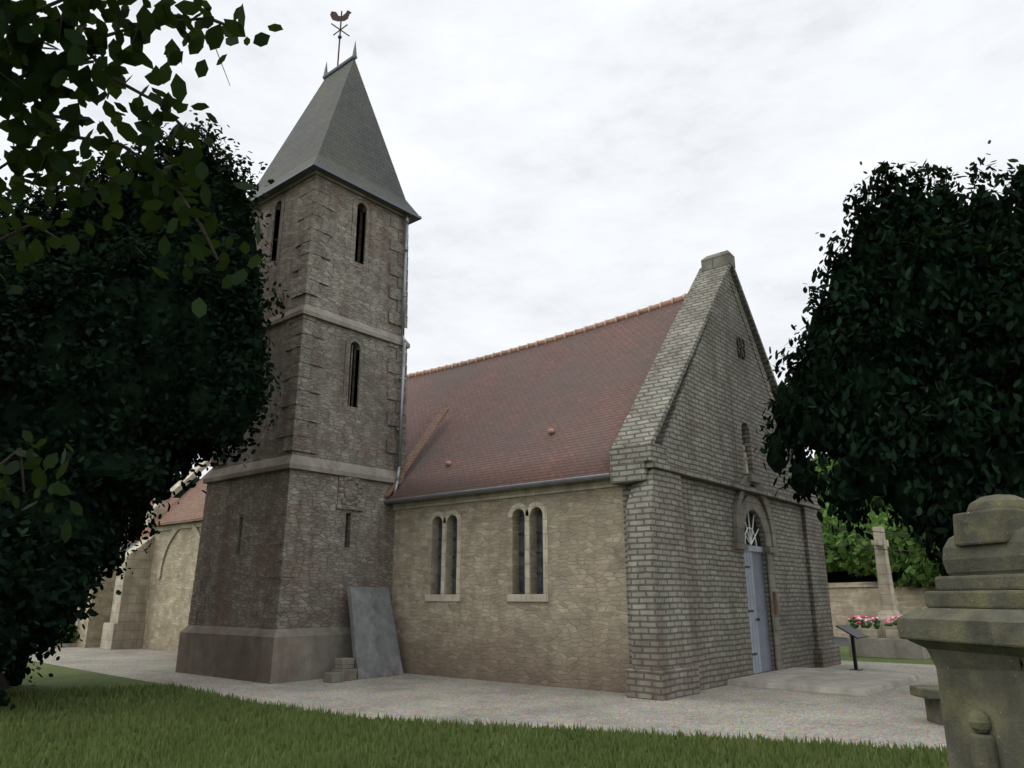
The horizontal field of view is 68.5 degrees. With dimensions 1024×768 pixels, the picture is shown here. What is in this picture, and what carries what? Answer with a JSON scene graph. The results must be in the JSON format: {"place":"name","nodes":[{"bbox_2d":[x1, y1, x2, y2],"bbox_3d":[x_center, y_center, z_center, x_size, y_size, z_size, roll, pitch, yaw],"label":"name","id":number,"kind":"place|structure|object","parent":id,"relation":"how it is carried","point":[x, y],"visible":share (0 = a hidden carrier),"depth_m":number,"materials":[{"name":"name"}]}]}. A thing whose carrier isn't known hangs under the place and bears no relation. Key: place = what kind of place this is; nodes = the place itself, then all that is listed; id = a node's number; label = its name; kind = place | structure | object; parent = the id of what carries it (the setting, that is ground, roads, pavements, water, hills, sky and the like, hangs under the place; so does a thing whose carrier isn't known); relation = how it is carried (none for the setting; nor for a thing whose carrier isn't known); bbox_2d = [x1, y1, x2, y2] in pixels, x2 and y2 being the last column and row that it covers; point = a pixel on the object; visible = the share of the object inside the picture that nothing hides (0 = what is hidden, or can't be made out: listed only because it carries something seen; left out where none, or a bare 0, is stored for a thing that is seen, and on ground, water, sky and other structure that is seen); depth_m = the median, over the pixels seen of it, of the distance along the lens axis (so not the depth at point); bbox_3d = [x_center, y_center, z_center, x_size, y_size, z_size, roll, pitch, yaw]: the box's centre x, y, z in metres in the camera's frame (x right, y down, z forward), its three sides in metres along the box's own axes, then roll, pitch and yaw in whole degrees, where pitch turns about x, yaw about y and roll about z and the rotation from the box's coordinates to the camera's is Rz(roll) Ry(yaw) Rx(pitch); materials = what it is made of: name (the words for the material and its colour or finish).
{"place":"outdoors","nodes":[
{"label":"outdoors","id":0,"kind":"place"},
{"bbox_2d":[76,566,116,647],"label":"sacristy walls","id":1,"kind":"structure","parent":0,"point":[90,634],"depth_m":25.21,"materials":[{"name":"beige stone"}]},
{"bbox_2d":[0,0,282,542],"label":"broadleaf tree","id":2,"kind":"object","parent":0,"point":[22,42],"depth_m":4.24,"materials":[{"name":"green plant"}]},
{"bbox_2d":[0,646,948,767],"bbox_3d":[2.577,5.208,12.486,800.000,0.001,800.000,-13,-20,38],"label":"lawn","id":3,"kind":"structure","parent":0,"point":[65,676],"depth_m":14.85,"materials":[{"name":"green plant"}]},
{"bbox_2d":[55,623,78,642],"bbox_3d":[-14.853,8.727,27.339,3.047,1.519,5.276,0,-16,-1],"label":"hedge","id":4,"kind":"object","parent":3,"relation":"on","point":[75,634],"depth_m":25.16,"materials":[{"name":"green plant"}]},
{"bbox_2d":[0,110,288,709],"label":"yew tree","id":5,"kind":"object","parent":3,"relation":"on","point":[131,378],"depth_m":13.62,"materials":[{"name":"green plant"}]},
{"bbox_2d":[122,498,178,543],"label":"house","id":6,"kind":"structure","parent":3,"relation":"on","point":[172,501],"depth_m":49.62,"materials":[{"name":"beige stone"}]},
{"bbox_2d":[810,452,945,588],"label":"shrubs","id":7,"kind":"object","parent":3,"relation":"on","point":[905,566],"depth_m":30.08,"materials":[{"name":"green plant"}]},
{"bbox_2d":[828,581,937,637],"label":"boundary wall","id":8,"kind":"structure","parent":3,"relation":"on","point":[850,600],"depth_m":30.33,"materials":[{"name":"beige stone"}]},
{"bbox_2d":[754,140,1023,575],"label":"tree","id":9,"kind":"object","parent":3,"relation":"on","point":[901,391],"visible":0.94,"depth_m":13.33,"materials":[{"name":"green plant"}]},
{"bbox_2d":[847,527,930,659],"bbox_3d":[10.926,5.954,21.704,2.102,3.600,1.957,-13,-20,38],"label":"memorial","id":10,"kind":"object","parent":3,"relation":"on","point":[883,641],"depth_m":21.12,"materials":[{"name":"beige stone"}]},
{"bbox_2d":[897,494,1023,767],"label":"stone monument","id":11,"kind":"object","parent":3,"relation":"on","point":[965,628],"visible":1,"depth_m":3.43,"materials":[{"name":"stone"}]},
{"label":"tree line","id":12,"kind":"object","parent":3,"relation":"on","visible":0},
{"bbox_2d":[154,471,199,497],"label":"tree line","id":13,"kind":"object","parent":12,"relation":"on","point":[196,479],"depth_m":66.79,"materials":[{"name":"green plant"}]},
{"bbox_2d":[29,645,945,750],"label":"gravel path","id":14,"kind":"structure","parent":0,"point":[897,715],"depth_m":11.74,"materials":[{"name":"grey gravel"}]},
{"bbox_2d":[54,541,139,647],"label":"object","id":15,"kind":"object","parent":14,"relation":"on","point":[73,644],"visible":0.07,"depth_m":25.20,"materials":[{"name":"beige stone"}]},
{"bbox_2d":[100,459,210,650],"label":"chancel walls","id":16,"kind":"structure","parent":14,"relation":"on","point":[151,603],"depth_m":24.48,"materials":[{"name":"beige stone"}]},
{"bbox_2d":[153,469,211,525],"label":"tiled roof","id":17,"kind":"structure","parent":16,"relation":"on","point":[189,507],"depth_m":25.05,"materials":[{"name":"red tile"}]},
{"bbox_2d":[175,170,411,683],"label":"tower dressings","id":18,"kind":"structure","parent":14,"relation":"on","point":[277,650],"depth_m":16.56,"materials":[{"name":"grey stone"}]},
{"bbox_2d":[190,175,405,628],"bbox_3d":[-4.898,0.532,18.535,3.460,10.600,3.360,-13,-20,38],"label":"tower shaft","id":19,"kind":"object","parent":18,"relation":"on","point":[341,552],"visible":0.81,"depth_m":17.07,"materials":[{"name":"grey stone"}]},
{"bbox_2d":[247,59,417,214],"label":"tower roof","id":20,"kind":"structure","parent":19,"relation":"on","point":[336,129],"depth_m":19.72,"materials":[{"name":"grey tile"}]},
{"bbox_2d":[248,10,421,224],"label":"roof trim","id":21,"kind":"structure","parent":20,"relation":"attached to","point":[294,177],"depth_m":19.00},
{"bbox_2d":[393,215,408,494],"bbox_3d":[-2.739,-0.932,18.777,0.381,7.471,0.171,-60,-61,72],"label":"downspout","id":22,"kind":"object","parent":19,"relation":"attached to","point":[402,377],"visible":1,"depth_m":18.71,"materials":[{"name":"grey metal"}]},
{"bbox_2d":[323,657,356,682],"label":"loose stone blocks","id":23,"kind":"object","parent":14,"relation":"on","point":[344,670],"visible":1,"depth_m":14.96,"materials":[{"name":"grey stone"}]},
{"bbox_2d":[347,587,403,679],"bbox_3d":[-2.950,5.277,16.054,0.644,1.817,1.219,-13,-20,38],"label":"stone slab","id":24,"kind":"object","parent":14,"relation":"on","point":[375,649],"visible":0.91,"depth_m":15.96,"materials":[{"name":"stone"}]},
{"bbox_2d":[622,282,815,689],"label":"gable wall","id":25,"kind":"structure","parent":14,"relation":"on","point":[721,420],"depth_m":15.72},
{"bbox_2d":[609,250,840,700],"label":"nave facade dressings","id":26,"kind":"structure","parent":25,"relation":"attached to","point":[663,668],"depth_m":13.65,"materials":[{"name":"grey stone"}]},
{"bbox_2d":[733,336,782,673],"bbox_3d":[5.214,2.486,16.658,0.460,7.516,2.200,-13,-20,38],"label":"door surround","id":27,"kind":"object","parent":25,"relation":"in","point":[746,535],"depth_m":16.32,"materials":[{"name":"beige stone"}]},
{"bbox_2d":[727,667,922,696],"bbox_3d":[6.168,5.783,14.693,2.594,0.100,3.688,-13,-20,38],"label":"doorstep slab","id":28,"kind":"structure","parent":14,"relation":"on","point":[849,682],"depth_m":14.09,"materials":[{"name":"concrete"}]},
{"bbox_2d":[836,624,867,670],"bbox_3d":[7.860,6.057,17.275,0.452,0.983,0.840,-13,-20,38],"label":"information sign","id":29,"kind":"object","parent":14,"relation":"on","point":[852,632],"visible":0.9,"depth_m":17.23,"materials":[{"name":"black metal"}]},
{"bbox_2d":[909,685,943,724],"bbox_3d":[6.264,4.259,9.965,1.702,0.450,0.481,0,-16,0],"label":"stone bench","id":30,"kind":"object","parent":14,"relation":"on","point":[930,694],"visible":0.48,"depth_m":9.91,"materials":[{"name":"grey stone"}]},
{"bbox_2d":[392,486,629,692],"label":"side wall","id":31,"kind":"structure","parent":0,"point":[572,633],"depth_m":14.90,"materials":[{"name":"beige stone"}]},
{"bbox_2d":[425,501,548,601],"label":"window surrounds","id":32,"kind":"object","parent":31,"relation":"in","point":[525,595],"depth_m":15.29,"materials":[{"name":"beige stone"}]},
{"bbox_2d":[393,478,617,509],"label":"eaves cornice","id":33,"kind":"structure","parent":31,"relation":"attached to","point":[559,488],"depth_m":15.52,"materials":[{"name":"beige stone"}]},
{"bbox_2d":[383,473,609,503],"bbox_3d":[-0.613,4.037,15.285,6.460,3.782,0.298,-13,-20,38],"label":"gutter","id":34,"kind":"object","parent":33,"relation":"attached to","point":[535,484],"visible":0.62,"depth_m":15.27,"materials":[{"name":"grey metal"}]},
{"bbox_2d":[385,300,683,499],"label":"tiled roof","id":35,"kind":"structure","parent":31,"relation":"on","point":[578,393],"depth_m":17.84,"materials":[{"name":"red tile"}]},
{"bbox_2d":[385,408,448,496],"bbox_3d":[-2.369,1.645,18.645,0.300,2.520,1.930,-13,-20,38],"label":"roof flashing","id":36,"kind":"object","parent":35,"relation":"on","point":[424,438],"visible":0.86,"depth_m":18.75,"materials":[{"name":"grey metal"}]},
{"bbox_2d":[407,293,686,465],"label":"ridge tiles","id":37,"kind":"object","parent":35,"relation":"on","point":[580,330],"visible":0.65,"depth_m":20.76,"materials":[{"name":"tile"}]},
{"bbox_2d":[0,0,1023,478],"label":"sky","id":38,"kind":"structure","parent":0,"point":[565,165],"materials":[{"name":"white"}]},
{"bbox_2d":[834,637,847,645],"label":"stone block","id":39,"kind":"structure","parent":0,"point":[841,641],"depth_m":28.23,"materials":[{"name":"grey stone"}]},
{"bbox_2d":[820,485,932,551],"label":"overhead cables","id":40,"kind":"object","parent":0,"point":[873,531],"visible":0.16,"depth_m":20.66,"materials":[{"name":"black metal"}]}
]}

